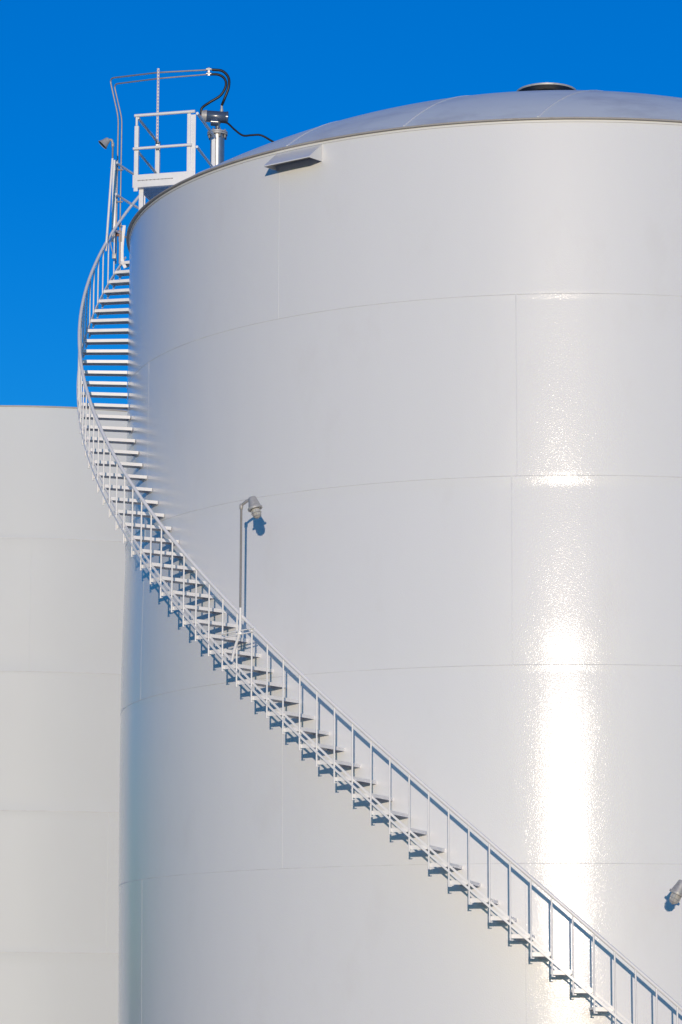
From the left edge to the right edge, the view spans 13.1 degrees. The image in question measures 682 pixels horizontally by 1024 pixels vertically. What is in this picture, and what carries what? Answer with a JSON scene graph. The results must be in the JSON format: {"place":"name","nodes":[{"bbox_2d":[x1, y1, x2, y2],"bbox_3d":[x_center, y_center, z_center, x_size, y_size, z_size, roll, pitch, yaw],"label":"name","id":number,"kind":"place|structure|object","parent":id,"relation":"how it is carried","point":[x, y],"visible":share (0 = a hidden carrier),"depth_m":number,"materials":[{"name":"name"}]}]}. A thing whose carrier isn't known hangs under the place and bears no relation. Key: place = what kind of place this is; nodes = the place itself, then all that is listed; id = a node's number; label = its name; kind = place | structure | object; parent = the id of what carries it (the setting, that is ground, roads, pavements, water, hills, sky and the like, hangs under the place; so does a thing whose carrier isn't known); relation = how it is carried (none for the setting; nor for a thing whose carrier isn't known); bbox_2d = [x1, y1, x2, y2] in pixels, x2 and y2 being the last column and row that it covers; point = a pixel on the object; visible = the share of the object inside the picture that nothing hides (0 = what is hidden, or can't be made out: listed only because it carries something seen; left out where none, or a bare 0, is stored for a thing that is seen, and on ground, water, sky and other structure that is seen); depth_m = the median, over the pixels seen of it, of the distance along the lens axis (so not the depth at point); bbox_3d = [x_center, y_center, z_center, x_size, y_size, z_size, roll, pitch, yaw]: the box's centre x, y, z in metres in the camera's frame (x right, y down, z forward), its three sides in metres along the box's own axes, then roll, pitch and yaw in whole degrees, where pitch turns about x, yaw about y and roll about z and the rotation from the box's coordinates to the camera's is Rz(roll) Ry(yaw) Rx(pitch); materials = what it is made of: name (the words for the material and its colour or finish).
{"place":"outdoors","nodes":[
{"label":"outdoors","id":0,"kind":"place"},
{"bbox_2d":[0,0,681,409],"label":"sky","id":1,"kind":"structure","parent":0,"point":[293,67],"materials":[{"name":"blue"}]},
{"label":"ground","id":2,"kind":"structure","parent":0,"visible":0},
{"bbox_2d":[0,405,126,1023],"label":"storage tank","id":3,"kind":"object","parent":2,"relation":"on","point":[62,563],"visible":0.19,"depth_m":55.58,"materials":[{"name":"white metal"}]},
{"bbox_2d":[118,83,681,1023],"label":"storage tank","id":4,"kind":"object","parent":2,"relation":"on","point":[408,377],"visible":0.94,"depth_m":38.51,"materials":[{"name":"white metal"}]},
{"bbox_2d":[111,110,215,242],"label":"roof platform","id":5,"kind":"structure","parent":4,"relation":"attached to","point":[149,186],"depth_m":45.58,"materials":[{"name":"white paint"}]},
{"bbox_2d":[156,68,159,143],"bbox_3d":[-2.893,-6.380,46.975,0.034,1.315,0.030,-1,-10,4],"label":"perforated strut","id":6,"kind":"object","parent":5,"relation":"attached to","point":[157,106],"visible":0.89,"depth_m":46.99,"materials":[{"name":"silver metal"}]},
{"bbox_2d":[110,69,211,263],"bbox_3d":[-2.945,-5.582,47.097,1.993,3.088,0.348,-6,-12,32],"label":"conduit","id":7,"kind":"object","parent":6,"relation":"attached to","point":[118,129],"visible":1,"depth_m":47.62,"materials":[{"name":"grey metal"}]},
{"bbox_2d":[206,67,211,75],"bbox_3d":[-2.085,-6.947,46.927,0.080,0.130,0.044,-1,-10,4],"label":"conduit clamp","id":8,"kind":"object","parent":7,"relation":"attached to","point":[208,69],"visible":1,"depth_m":46.91,"materials":[{"name":"metal"}]},
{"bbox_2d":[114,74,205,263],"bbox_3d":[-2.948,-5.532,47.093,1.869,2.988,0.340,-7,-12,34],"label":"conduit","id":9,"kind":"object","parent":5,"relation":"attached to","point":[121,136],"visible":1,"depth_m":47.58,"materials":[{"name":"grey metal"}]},
{"bbox_2d":[201,105,228,167],"bbox_3d":[-2.002,-5.386,46.751,0.468,2.114,0.320,-1,-10,4],"label":"level gauge","id":10,"kind":"object","parent":4,"relation":"on","point":[214,118],"visible":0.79,"depth_m":46.78,"materials":[{"name":"metal"}]},
{"bbox_2d":[200,73,226,114],"bbox_3d":[-2.009,-6.576,46.872,0.434,0.710,0.078,-2,-10,11],"label":"flexible hose","id":11,"kind":"object","parent":10,"relation":"attached to","point":[218,96],"visible":0.98,"depth_m":46.85,"materials":[{"name":"black rubber"}]},
{"bbox_2d":[212,68,229,104],"bbox_3d":[-1.888,-6.703,46.907,0.296,0.597,0.103,-1,-10,4],"label":"flexible hose","id":12,"kind":"object","parent":10,"relation":"attached to","point":[228,86],"visible":1,"depth_m":46.87,"materials":[{"name":"black rubber"}]},
{"bbox_2d":[220,121,273,141],"bbox_3d":[-0.824,-5.628,46.462,2.215,1.162,0.102,-3,-11,16],"label":"cable","id":13,"kind":"object","parent":10,"relation":"attached to","point":[239,133],"visible":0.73,"depth_m":46.67,"materials":[{"name":"black rubber"}]},
{"bbox_2d":[77,195,681,1023],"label":"spiral staircase","id":14,"kind":"structure","parent":4,"relation":"attached to","point":[83,385],"depth_m":39.16,"materials":[{"name":"grey metal"}]},
{"bbox_2d":[98,138,113,250],"bbox_3d":[-3.737,-5.022,47.003,0.247,1.847,0.171,7,-12,-33],"label":"stair lamp","id":15,"kind":"object","parent":14,"relation":"attached to","point":[104,142],"visible":1,"depth_m":47.04,"materials":[{"name":"grey metal"}]},
{"bbox_2d":[110,234,115,258],"bbox_3d":[-3.608,-4.210,47.131,0.099,0.414,0.082,-1,-10,4],"label":"junction box","id":16,"kind":"object","parent":14,"relation":"attached to","point":[113,255],"visible":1,"depth_m":47.07,"materials":[{"name":"grey metal"}]},
{"bbox_2d":[221,627,253,638],"bbox_3d":[-1.334,1.567,38.458,0.498,0.118,0.060,-5,-12,28],"label":"pole bracket","id":17,"kind":"object","parent":14,"relation":"attached to","point":[240,633],"visible":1,"depth_m":38.44,"materials":[{"name":"grey metal"}]},
{"bbox_2d":[230,496,262,661],"bbox_3d":[-1.245,0.856,38.487,0.471,2.142,0.194,-5,-11,25],"label":"stair lamp","id":18,"kind":"object","parent":14,"relation":"attached to","point":[254,507],"visible":1,"depth_m":38.54,"materials":[{"name":"grey metal"}]},
{"bbox_2d":[669,879,681,903],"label":"stair lamp","id":19,"kind":"object","parent":14,"relation":"attached to","point":[676,894],"visible":1,"depth_m":36.28,"materials":[{"name":"grey metal"}]}
]}

